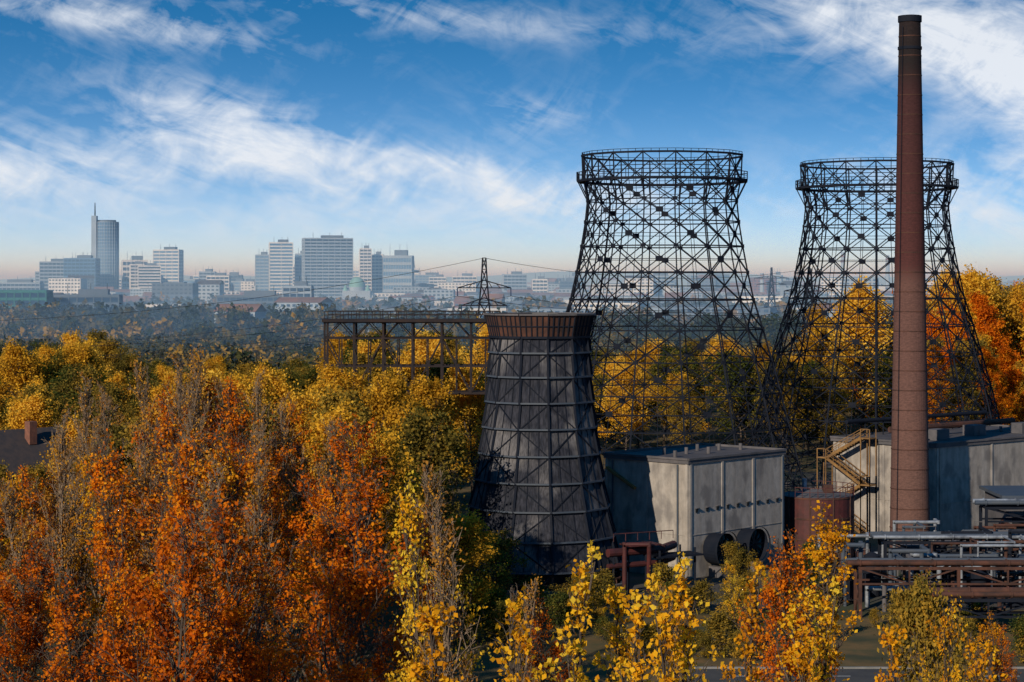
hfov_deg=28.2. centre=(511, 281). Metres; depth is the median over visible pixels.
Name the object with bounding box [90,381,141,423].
olive ash tree
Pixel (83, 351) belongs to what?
golden willow tree
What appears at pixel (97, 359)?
olive ash tree
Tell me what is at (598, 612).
hawthorn shrub
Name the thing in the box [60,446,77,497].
bare poplar tree
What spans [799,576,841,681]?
young maple tree
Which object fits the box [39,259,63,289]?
office tower
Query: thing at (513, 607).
young maple tree
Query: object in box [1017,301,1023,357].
orange beech tree
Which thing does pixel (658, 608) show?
hawthorn shrub
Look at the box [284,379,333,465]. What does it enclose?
golden willow tree
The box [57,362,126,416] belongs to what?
olive ash tree
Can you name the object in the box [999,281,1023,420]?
golden willow tree
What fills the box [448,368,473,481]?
olive ash tree
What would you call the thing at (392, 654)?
orange maple tree
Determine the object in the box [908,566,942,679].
bare poplar tree
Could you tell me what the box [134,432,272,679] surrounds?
orange maple tree
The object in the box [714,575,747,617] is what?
hawthorn shrub
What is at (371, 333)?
olive ash tree
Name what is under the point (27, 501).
orange maple tree
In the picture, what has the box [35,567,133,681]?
orange maple tree
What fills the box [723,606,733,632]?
hawthorn shrub
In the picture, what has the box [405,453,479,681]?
bare poplar tree
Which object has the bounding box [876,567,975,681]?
olive ash tree
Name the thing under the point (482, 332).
golden willow tree
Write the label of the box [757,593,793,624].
hawthorn shrub
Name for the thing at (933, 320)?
orange beech tree
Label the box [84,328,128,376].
olive ash tree
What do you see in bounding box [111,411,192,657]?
orange maple tree
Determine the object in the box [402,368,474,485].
golden willow tree
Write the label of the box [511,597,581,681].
orange maple tree
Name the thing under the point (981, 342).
olive ash tree
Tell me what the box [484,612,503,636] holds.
hawthorn shrub
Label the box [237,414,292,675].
bare poplar tree
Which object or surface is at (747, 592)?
hawthorn shrub
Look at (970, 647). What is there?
young maple tree
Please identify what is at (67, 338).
golden willow tree
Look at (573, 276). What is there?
office block
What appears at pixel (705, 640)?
hawthorn shrub
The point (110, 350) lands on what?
olive ash tree
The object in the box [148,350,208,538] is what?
bare poplar tree
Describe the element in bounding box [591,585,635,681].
young maple tree
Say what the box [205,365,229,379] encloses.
golden willow tree
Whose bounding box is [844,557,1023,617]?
pipe bridge
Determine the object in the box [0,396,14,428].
green oak tree
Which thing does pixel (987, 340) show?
golden willow tree
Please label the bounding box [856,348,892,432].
green oak tree
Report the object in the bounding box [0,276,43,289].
office block
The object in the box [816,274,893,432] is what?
golden willow tree
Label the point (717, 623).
hawthorn shrub
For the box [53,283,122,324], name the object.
office block
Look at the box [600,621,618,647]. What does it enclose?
hawthorn shrub
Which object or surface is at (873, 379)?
orange beech tree
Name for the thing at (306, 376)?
green oak tree
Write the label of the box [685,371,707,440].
olive ash tree
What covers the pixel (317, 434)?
golden willow tree
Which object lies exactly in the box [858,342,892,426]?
green oak tree
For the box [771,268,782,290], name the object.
office block
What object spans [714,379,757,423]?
olive ash tree
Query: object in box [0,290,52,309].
office block
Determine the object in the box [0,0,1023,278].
sky
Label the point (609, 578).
hawthorn shrub
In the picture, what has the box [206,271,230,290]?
office tower
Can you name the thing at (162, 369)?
golden willow tree
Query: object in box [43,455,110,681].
yellow maple tree
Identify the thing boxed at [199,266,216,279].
office tower
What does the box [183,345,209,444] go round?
bare poplar tree
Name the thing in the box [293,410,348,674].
bare poplar tree
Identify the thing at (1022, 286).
golden willow tree
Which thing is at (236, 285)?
office block
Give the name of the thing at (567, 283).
office tower
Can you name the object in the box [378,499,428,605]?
orange maple tree
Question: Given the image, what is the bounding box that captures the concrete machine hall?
[830,410,1023,531]
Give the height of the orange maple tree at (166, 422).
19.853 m
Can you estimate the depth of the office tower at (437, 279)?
2693.00 m
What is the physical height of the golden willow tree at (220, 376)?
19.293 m
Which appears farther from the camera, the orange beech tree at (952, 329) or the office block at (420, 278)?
the office block at (420, 278)
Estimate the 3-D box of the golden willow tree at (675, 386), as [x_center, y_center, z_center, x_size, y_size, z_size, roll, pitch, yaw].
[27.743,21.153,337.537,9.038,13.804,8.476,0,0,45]
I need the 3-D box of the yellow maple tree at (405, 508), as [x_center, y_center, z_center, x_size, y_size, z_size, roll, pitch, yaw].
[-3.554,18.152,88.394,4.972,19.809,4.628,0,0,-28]
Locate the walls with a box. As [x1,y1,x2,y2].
[608,455,781,578]
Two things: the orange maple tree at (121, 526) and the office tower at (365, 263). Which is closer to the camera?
the orange maple tree at (121, 526)
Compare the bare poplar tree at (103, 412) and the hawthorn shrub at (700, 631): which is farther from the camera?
the hawthorn shrub at (700, 631)
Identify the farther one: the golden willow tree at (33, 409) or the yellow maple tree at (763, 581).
the golden willow tree at (33, 409)
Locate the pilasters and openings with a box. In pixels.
[605,454,783,578]
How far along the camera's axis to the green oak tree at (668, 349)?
360.85 m
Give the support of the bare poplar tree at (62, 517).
on the ground at (862, 645)
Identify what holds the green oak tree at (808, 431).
on the ground at (862, 645)
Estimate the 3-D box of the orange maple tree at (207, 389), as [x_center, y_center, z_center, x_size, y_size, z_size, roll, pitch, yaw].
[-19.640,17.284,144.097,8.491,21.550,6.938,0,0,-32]
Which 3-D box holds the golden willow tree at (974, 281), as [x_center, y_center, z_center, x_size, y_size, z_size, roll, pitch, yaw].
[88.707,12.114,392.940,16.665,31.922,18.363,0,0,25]
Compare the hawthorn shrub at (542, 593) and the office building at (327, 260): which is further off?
the office building at (327, 260)
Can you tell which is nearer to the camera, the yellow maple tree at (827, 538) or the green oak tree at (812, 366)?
the yellow maple tree at (827, 538)
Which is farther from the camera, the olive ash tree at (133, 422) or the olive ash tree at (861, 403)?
the olive ash tree at (861, 403)
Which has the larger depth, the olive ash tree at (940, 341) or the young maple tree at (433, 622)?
the olive ash tree at (940, 341)
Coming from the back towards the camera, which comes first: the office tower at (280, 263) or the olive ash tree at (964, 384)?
the office tower at (280, 263)
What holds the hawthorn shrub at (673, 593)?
on the ground at (862, 645)
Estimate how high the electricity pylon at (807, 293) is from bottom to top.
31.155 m
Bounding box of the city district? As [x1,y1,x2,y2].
[33,275,1022,331]
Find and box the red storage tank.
[784,478,854,559]
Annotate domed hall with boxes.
[342,277,371,299]
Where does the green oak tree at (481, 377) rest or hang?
on the ground at (862, 645)
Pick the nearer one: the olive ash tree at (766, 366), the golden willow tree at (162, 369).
the olive ash tree at (766, 366)
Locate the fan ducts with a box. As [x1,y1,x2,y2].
[703,527,770,577]
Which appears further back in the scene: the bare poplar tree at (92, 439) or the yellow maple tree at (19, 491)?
the bare poplar tree at (92, 439)
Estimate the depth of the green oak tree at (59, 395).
276.54 m
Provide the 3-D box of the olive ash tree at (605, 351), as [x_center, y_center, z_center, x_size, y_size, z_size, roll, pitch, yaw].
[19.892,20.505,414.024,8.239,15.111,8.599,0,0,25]
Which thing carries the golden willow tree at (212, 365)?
on the ground at (862, 645)
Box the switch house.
[979,486,1023,555]
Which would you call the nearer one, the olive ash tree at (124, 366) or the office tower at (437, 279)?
the olive ash tree at (124, 366)
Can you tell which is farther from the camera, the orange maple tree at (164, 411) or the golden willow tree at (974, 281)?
the golden willow tree at (974, 281)
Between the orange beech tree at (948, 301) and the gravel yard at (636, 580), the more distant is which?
the orange beech tree at (948, 301)
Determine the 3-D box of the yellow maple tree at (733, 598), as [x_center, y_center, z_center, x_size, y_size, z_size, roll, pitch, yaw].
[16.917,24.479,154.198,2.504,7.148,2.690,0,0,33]
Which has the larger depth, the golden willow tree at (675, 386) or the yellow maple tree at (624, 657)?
the golden willow tree at (675, 386)
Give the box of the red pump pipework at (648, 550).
[606,530,703,596]
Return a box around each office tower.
[35,271,38,281]
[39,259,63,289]
[64,252,99,286]
[121,256,147,288]
[129,258,144,288]
[138,260,160,287]
[153,244,183,282]
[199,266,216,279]
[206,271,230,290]
[226,272,242,280]
[255,249,268,290]
[269,239,292,290]
[295,248,301,280]
[359,246,371,290]
[372,252,383,294]
[383,250,413,291]
[429,274,446,287]
[453,273,476,282]
[502,268,526,291]
[532,273,547,291]
[559,275,577,288]
[647,270,674,287]
[687,269,706,287]
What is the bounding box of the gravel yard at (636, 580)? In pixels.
[425,472,1023,609]
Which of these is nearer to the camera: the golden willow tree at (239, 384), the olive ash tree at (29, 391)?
the golden willow tree at (239, 384)
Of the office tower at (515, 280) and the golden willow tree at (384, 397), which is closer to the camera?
the golden willow tree at (384, 397)
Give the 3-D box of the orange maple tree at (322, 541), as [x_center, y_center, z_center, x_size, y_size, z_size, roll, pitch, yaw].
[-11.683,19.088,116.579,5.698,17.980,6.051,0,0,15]
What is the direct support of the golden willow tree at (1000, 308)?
on the ground at (862, 645)
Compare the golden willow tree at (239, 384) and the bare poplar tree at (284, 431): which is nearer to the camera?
the bare poplar tree at (284, 431)
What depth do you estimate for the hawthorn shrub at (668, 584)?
171.18 m
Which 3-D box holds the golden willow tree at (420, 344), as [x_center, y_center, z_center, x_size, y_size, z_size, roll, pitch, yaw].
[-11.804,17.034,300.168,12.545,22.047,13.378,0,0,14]
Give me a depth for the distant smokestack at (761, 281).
2447.85 m
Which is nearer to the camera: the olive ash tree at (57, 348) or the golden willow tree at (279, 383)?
the golden willow tree at (279, 383)
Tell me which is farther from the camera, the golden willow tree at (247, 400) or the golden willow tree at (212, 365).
the golden willow tree at (212, 365)
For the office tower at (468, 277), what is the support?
on the ground at (862, 645)
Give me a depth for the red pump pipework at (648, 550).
182.38 m
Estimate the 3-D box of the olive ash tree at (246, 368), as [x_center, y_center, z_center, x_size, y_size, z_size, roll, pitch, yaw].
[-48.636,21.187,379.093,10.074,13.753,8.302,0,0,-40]
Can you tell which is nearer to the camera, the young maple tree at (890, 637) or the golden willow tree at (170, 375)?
the young maple tree at (890, 637)
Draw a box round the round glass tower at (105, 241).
[91,205,118,288]
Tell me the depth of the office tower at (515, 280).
2492.20 m
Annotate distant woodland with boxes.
[0,288,893,395]
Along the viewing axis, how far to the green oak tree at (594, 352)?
400.63 m
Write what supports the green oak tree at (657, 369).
on the ground at (862, 645)
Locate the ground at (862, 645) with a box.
[0,327,1023,681]
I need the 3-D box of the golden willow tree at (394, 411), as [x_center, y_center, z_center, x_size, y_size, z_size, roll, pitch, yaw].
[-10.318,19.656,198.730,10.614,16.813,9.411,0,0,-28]
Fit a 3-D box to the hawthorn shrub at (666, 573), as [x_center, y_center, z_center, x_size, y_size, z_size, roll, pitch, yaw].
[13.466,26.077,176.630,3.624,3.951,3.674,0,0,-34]
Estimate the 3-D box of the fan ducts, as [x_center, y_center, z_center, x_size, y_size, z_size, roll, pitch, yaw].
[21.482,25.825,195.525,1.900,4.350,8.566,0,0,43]
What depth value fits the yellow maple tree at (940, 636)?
84.53 m
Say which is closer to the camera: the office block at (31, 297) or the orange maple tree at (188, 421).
the orange maple tree at (188, 421)
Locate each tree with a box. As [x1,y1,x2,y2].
[0,336,57,409]
[0,374,61,427]
[0,388,59,429]
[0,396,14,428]
[0,399,8,427]
[0,459,25,566]
[0,461,93,681]
[0,466,33,680]
[0,470,21,571]
[0,472,56,681]
[0,498,16,601]
[0,521,12,621]
[0,533,62,681]
[1,379,73,429]
[1,460,49,560]
[7,466,75,675]
[20,478,118,634]
[23,403,98,681]
[24,342,60,371]
[27,339,57,356]
[35,342,61,370]
[35,348,96,390]
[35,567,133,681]
[37,414,101,528]
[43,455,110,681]
[48,362,106,404]
[49,401,127,485]
[50,367,100,675]
[51,360,120,409]
[52,338,116,382]
[54,392,64,419]
[55,426,86,500]
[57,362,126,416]
[57,383,102,420]
[58,326,112,371]
[59,434,166,587]
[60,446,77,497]
[68,376,133,681]
[76,413,99,456]
[77,348,107,372]
[79,429,173,674]
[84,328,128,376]
[86,497,241,681]
[89,390,135,441]
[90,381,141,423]
[92,335,129,375]
[93,548,177,681]
[101,377,189,572]
[102,370,136,410]
[105,425,265,681]
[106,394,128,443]
[108,350,149,391]
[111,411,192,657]
[112,417,158,606]
[117,376,168,413]
[121,416,150,649]
[122,355,163,662]
[123,370,158,401]
[125,414,154,462]
[126,413,172,659]
[128,399,151,419]
[128,412,227,575]
[129,378,187,429]
[132,424,250,660]
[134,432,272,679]
[136,421,197,552]
[142,359,175,380]
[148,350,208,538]
[151,363,189,386]
[155,365,211,557]
[162,367,186,397]
[164,449,241,681]
[172,488,332,681]
[177,386,247,439]
[180,404,224,444]
[181,362,241,408]
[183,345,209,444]
[185,356,228,387]
[186,347,226,473]
[190,375,269,518]
[200,374,307,664]
[201,353,227,374]
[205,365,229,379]
[211,373,256,564]
[219,370,240,386]
[225,371,289,414]
[228,359,256,380]
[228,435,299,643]
[231,440,318,675]
[234,385,272,412]
[234,398,295,467]
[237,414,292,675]
[239,368,283,408]
[241,364,286,647]
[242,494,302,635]
[247,357,316,404]
[251,459,355,681]
[255,359,276,373]
[263,431,315,669]
[264,462,417,681]
[266,390,312,681]
[269,412,431,681]
[270,396,338,551]
[274,399,293,436]
[276,357,319,380]
[277,366,304,397]
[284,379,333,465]
[287,379,344,407]
[288,365,307,388]
[291,364,319,384]
[293,368,315,393]
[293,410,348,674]
[294,403,339,526]
[297,393,444,641]
[300,379,386,433]
[308,359,374,410]
[313,329,357,383]
[317,417,441,660]
[332,345,393,381]
[340,330,396,363]
[343,349,396,380]
[345,362,374,388]
[352,369,422,438]
[357,339,394,363]
[366,505,462,681]
[368,327,396,355]
[368,366,432,426]
[377,401,470,587]
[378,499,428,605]
[380,396,466,526]
[384,470,492,681]
[386,348,395,362]
[388,349,425,395]
[389,327,463,436]
[390,331,439,358]
[401,354,471,431]
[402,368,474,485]
[404,602,468,681]
[405,405,427,415]
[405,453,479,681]
[420,326,459,356]
[425,508,509,634]
[436,356,485,493]
[444,347,480,367]
[444,353,480,437]
[446,335,468,354]
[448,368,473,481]
[458,316,488,378]
[461,348,487,363]
[461,395,483,466]
[462,527,531,605]
[466,369,487,434]
[488,583,548,681]
[504,573,547,681]
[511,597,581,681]
[530,540,602,681]
[545,573,602,625]
[590,346,602,388]
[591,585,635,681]
[592,352,626,441]
[592,356,613,430]
[592,373,624,451]
[594,360,664,449]
[595,347,618,358]
[607,589,661,681]
[610,624,635,681]
[619,345,651,407]
[623,373,662,446]
[640,334,673,427]
[641,347,701,445]
[644,568,689,681]
[648,552,724,681]
[651,342,704,421]
[653,371,711,444]
[653,579,697,681]
[662,376,709,444]
[682,338,707,408]
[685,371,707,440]
[695,345,763,444]
[696,335,740,410]
[704,343,761,426]
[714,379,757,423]
[717,363,762,440]
[717,559,765,681]
[720,541,762,586]
[720,559,748,631]
[725,528,842,681]
[750,558,780,593]
[751,356,803,445]
[753,339,789,419]
[754,357,820,458]
[765,500,862,681]
[772,349,811,441]
[782,373,843,449]
[783,604,827,681]
[787,344,839,436]
[792,302,850,444]
[792,539,836,603]
[794,357,835,448]
[797,363,853,451]
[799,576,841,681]
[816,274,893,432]
[823,348,861,431]
[844,347,874,432]
[852,324,892,431]
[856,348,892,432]
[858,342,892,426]
[874,624,906,681]
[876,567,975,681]
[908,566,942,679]
[911,594,967,681]
[926,264,966,321]
[926,310,942,340]
[927,338,945,350]
[927,345,947,420]
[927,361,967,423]
[933,345,953,410]
[933,362,997,420]
[936,276,961,339]
[939,264,1017,342]
[940,304,968,343]
[940,340,972,420]
[952,610,1004,681]
[953,335,992,417]
[954,331,1013,403]
[956,633,1008,681]
[962,632,1004,681]
[965,291,1023,396]
[967,335,1008,417]
[969,268,1018,337]
[976,346,1022,424]
[981,624,1019,681]
[994,344,1023,424]
[998,278,1015,297]
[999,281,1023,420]
[1000,284,1021,393]
[1000,360,1023,424]
[1010,278,1023,332]
[1013,324,1023,364]
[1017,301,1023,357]
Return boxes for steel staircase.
[816,428,875,533]
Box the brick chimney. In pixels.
[889,14,929,547]
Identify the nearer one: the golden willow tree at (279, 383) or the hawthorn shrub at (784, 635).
the hawthorn shrub at (784, 635)
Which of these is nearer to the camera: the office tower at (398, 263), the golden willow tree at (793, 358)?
the golden willow tree at (793, 358)
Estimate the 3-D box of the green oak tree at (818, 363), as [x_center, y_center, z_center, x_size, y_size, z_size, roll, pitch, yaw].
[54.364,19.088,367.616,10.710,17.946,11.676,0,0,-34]
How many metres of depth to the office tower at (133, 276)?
2451.46 m
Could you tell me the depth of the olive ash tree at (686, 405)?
319.96 m
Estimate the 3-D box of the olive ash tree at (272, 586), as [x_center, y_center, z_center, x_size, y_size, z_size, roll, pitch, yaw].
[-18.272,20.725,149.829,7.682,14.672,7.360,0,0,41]
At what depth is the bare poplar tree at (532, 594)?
89.43 m
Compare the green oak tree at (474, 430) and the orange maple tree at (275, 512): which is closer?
the orange maple tree at (275, 512)
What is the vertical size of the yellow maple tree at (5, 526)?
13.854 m
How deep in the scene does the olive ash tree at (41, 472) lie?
182.57 m
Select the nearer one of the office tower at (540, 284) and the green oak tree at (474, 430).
the green oak tree at (474, 430)
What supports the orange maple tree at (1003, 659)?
on the ground at (862, 645)
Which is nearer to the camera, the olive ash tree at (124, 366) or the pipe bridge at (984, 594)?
the pipe bridge at (984, 594)
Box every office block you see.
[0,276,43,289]
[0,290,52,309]
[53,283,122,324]
[184,279,198,282]
[217,291,281,305]
[231,279,244,290]
[282,276,313,296]
[293,264,294,285]
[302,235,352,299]
[353,270,358,277]
[414,265,419,274]
[414,270,443,283]
[565,273,584,288]
[714,268,729,286]
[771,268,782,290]
[785,277,797,280]
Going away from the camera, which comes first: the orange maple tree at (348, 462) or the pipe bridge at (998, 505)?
the orange maple tree at (348, 462)
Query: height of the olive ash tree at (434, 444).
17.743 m
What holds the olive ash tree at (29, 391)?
on the ground at (862, 645)
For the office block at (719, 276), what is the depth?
2708.50 m
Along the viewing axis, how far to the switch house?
205.98 m
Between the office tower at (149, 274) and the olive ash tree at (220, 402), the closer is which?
the olive ash tree at (220, 402)
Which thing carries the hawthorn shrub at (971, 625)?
on the ground at (862, 645)
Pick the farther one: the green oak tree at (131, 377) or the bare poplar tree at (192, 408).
the green oak tree at (131, 377)
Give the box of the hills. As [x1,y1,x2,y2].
[0,271,1023,286]
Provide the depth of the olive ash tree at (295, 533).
157.65 m
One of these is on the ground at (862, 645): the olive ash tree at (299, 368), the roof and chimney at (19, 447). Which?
the olive ash tree at (299, 368)
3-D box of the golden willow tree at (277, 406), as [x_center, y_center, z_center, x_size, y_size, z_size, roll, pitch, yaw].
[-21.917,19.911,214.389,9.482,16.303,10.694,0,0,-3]
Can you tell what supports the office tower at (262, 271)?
on the ground at (862, 645)
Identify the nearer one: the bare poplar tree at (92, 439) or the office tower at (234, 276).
the bare poplar tree at (92, 439)
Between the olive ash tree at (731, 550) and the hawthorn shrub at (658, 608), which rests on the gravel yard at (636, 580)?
the olive ash tree at (731, 550)
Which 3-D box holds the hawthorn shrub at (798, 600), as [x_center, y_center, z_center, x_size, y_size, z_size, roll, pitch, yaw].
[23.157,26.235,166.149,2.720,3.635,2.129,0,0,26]
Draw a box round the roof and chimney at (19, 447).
[0,421,58,483]
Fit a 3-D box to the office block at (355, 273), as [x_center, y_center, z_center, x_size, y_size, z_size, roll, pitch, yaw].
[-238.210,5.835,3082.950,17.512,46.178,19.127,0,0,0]
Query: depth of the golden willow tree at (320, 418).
182.07 m
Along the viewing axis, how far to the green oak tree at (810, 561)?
175.84 m
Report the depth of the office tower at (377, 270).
2542.00 m
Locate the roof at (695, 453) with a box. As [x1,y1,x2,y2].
[603,443,786,463]
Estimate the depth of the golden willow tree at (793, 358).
355.67 m
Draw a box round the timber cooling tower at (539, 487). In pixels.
[450,312,621,597]
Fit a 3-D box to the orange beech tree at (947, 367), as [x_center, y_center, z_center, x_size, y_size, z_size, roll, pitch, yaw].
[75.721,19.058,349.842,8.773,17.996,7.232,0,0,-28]
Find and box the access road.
[684,666,1023,681]
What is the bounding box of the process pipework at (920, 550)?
[799,518,1023,611]
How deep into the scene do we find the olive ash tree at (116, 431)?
203.69 m
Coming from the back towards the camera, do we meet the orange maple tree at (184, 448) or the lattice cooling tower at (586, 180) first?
the lattice cooling tower at (586, 180)
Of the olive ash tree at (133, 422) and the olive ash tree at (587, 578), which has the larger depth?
the olive ash tree at (133, 422)
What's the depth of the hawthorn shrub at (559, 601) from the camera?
160.41 m
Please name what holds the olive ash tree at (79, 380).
on the ground at (862, 645)
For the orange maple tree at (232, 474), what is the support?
on the ground at (862, 645)
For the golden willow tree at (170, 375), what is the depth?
368.91 m
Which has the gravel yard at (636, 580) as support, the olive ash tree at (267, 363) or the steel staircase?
the steel staircase
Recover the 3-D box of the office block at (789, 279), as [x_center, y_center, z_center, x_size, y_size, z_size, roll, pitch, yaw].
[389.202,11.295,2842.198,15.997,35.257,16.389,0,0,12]
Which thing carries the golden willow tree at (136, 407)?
on the ground at (862, 645)
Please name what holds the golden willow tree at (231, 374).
on the ground at (862, 645)
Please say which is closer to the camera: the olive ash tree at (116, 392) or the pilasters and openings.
the pilasters and openings
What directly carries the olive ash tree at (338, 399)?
on the ground at (862, 645)
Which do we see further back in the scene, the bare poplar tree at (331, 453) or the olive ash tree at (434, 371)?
the olive ash tree at (434, 371)
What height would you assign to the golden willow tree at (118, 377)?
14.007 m
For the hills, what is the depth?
8757.44 m
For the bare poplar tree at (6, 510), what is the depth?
115.18 m
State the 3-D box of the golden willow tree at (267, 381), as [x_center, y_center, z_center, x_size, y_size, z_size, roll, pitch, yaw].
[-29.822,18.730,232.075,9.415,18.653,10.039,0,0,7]
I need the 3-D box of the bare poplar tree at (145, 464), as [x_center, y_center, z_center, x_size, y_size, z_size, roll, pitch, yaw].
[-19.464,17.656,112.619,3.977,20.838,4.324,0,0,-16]
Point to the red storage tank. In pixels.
(799, 512)
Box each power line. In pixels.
[16,258,509,357]
[459,258,824,325]
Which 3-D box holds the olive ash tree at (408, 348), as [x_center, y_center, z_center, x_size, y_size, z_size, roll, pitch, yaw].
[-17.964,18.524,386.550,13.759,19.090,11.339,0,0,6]
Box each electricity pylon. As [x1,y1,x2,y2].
[457,258,510,356]
[757,267,786,307]
[784,268,835,346]
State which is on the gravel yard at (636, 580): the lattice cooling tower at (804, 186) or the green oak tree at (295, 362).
the lattice cooling tower at (804, 186)
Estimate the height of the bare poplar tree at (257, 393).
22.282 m
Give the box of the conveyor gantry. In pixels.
[322,311,500,393]
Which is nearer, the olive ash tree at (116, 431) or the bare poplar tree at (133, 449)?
the bare poplar tree at (133, 449)
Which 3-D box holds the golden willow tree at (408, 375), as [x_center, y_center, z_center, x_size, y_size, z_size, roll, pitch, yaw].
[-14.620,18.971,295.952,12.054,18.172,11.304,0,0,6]
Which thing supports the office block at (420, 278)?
on the ground at (862, 645)
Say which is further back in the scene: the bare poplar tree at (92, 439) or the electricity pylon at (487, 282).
the electricity pylon at (487, 282)
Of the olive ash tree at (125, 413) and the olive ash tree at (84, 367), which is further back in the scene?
the olive ash tree at (84, 367)
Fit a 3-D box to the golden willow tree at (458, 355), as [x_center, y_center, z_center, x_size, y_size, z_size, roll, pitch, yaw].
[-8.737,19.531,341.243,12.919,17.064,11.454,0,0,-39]
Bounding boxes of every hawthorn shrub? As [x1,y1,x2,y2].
[454,605,484,633]
[457,617,481,643]
[472,595,524,645]
[481,583,524,621]
[483,592,525,634]
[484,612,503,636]
[507,625,520,651]
[519,572,551,612]
[542,588,582,635]
[584,572,608,612]
[588,606,605,625]
[593,614,609,639]
[594,566,616,605]
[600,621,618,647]
[637,622,662,660]
[644,561,686,602]
[650,601,684,635]
[657,589,678,610]
[663,578,696,610]
[691,578,719,612]
[693,628,706,647]
[694,632,715,657]
[698,608,740,656]
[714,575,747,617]
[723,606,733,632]
[727,628,754,661]
[727,631,741,653]
[732,575,763,614]
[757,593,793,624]
[777,628,791,646]
[786,587,813,615]
[810,579,845,602]
[812,595,839,636]
[868,608,879,626]
[881,591,901,626]
[952,615,982,649]
[957,608,980,634]
[966,602,998,624]
[1006,614,1023,662]
[1013,625,1023,662]
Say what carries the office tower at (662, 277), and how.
on the ground at (862, 645)
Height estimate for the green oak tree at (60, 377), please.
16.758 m
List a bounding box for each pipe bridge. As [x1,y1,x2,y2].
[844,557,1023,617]
[869,531,1023,582]
[928,586,1023,617]
[950,598,1020,620]
[972,498,1023,525]
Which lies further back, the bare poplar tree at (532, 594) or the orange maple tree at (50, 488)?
the orange maple tree at (50, 488)
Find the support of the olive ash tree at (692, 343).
on the ground at (862, 645)
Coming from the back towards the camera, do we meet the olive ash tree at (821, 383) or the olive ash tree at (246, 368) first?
the olive ash tree at (246, 368)
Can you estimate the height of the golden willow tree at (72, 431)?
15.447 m
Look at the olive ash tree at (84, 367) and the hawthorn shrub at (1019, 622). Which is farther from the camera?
the olive ash tree at (84, 367)
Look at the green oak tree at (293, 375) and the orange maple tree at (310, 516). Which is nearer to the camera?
the orange maple tree at (310, 516)
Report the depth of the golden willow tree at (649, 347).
388.20 m
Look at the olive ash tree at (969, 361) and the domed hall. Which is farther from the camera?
the domed hall
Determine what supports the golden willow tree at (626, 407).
on the ground at (862, 645)
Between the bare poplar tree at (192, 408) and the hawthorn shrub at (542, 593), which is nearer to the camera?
the bare poplar tree at (192, 408)
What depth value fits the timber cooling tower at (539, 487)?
183.47 m
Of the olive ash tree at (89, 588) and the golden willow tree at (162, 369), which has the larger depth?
the golden willow tree at (162, 369)
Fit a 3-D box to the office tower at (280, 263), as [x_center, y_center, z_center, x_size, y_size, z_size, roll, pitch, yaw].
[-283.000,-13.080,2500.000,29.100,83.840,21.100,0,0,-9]
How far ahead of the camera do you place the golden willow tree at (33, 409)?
228.61 m
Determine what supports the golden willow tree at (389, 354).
on the ground at (862, 645)
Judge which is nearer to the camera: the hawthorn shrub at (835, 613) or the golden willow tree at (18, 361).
the hawthorn shrub at (835, 613)
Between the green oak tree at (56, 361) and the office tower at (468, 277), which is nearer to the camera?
the green oak tree at (56, 361)
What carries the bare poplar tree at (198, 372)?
on the ground at (862, 645)
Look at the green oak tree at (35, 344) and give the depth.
409.46 m
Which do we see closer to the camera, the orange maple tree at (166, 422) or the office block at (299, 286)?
the orange maple tree at (166, 422)
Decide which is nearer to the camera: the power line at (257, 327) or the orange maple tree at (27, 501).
the orange maple tree at (27, 501)
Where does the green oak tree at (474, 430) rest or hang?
on the ground at (862, 645)
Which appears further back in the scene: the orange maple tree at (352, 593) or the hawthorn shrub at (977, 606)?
the hawthorn shrub at (977, 606)
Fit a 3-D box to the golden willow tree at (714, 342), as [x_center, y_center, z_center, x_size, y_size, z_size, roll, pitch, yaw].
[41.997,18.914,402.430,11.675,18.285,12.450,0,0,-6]
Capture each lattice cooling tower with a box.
[566,148,811,490]
[748,157,1001,489]
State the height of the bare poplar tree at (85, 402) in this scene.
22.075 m
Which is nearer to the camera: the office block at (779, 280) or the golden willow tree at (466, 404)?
the golden willow tree at (466, 404)
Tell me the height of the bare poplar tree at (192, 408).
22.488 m
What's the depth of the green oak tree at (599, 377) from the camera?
334.34 m
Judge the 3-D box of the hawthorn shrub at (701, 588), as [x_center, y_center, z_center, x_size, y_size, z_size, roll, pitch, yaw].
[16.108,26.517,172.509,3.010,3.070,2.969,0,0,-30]
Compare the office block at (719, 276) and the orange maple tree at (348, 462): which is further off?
the office block at (719, 276)
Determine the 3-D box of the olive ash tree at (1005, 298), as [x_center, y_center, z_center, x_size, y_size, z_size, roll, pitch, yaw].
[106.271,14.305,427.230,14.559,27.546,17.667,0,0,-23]
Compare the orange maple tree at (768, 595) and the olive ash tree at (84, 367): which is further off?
the olive ash tree at (84, 367)
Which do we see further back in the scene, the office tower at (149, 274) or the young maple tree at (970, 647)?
the office tower at (149, 274)
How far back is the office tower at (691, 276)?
2591.69 m
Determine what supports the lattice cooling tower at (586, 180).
on the gravel yard at (636, 580)
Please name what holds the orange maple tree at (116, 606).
on the ground at (862, 645)
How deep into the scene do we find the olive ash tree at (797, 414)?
319.56 m
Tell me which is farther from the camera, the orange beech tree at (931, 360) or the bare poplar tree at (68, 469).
the orange beech tree at (931, 360)
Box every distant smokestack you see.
[760,273,763,291]
[841,252,844,276]
[885,255,889,284]
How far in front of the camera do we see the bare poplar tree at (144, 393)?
146.72 m
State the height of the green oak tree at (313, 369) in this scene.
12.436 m
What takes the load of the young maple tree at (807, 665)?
on the ground at (862, 645)
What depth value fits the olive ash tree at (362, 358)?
287.58 m

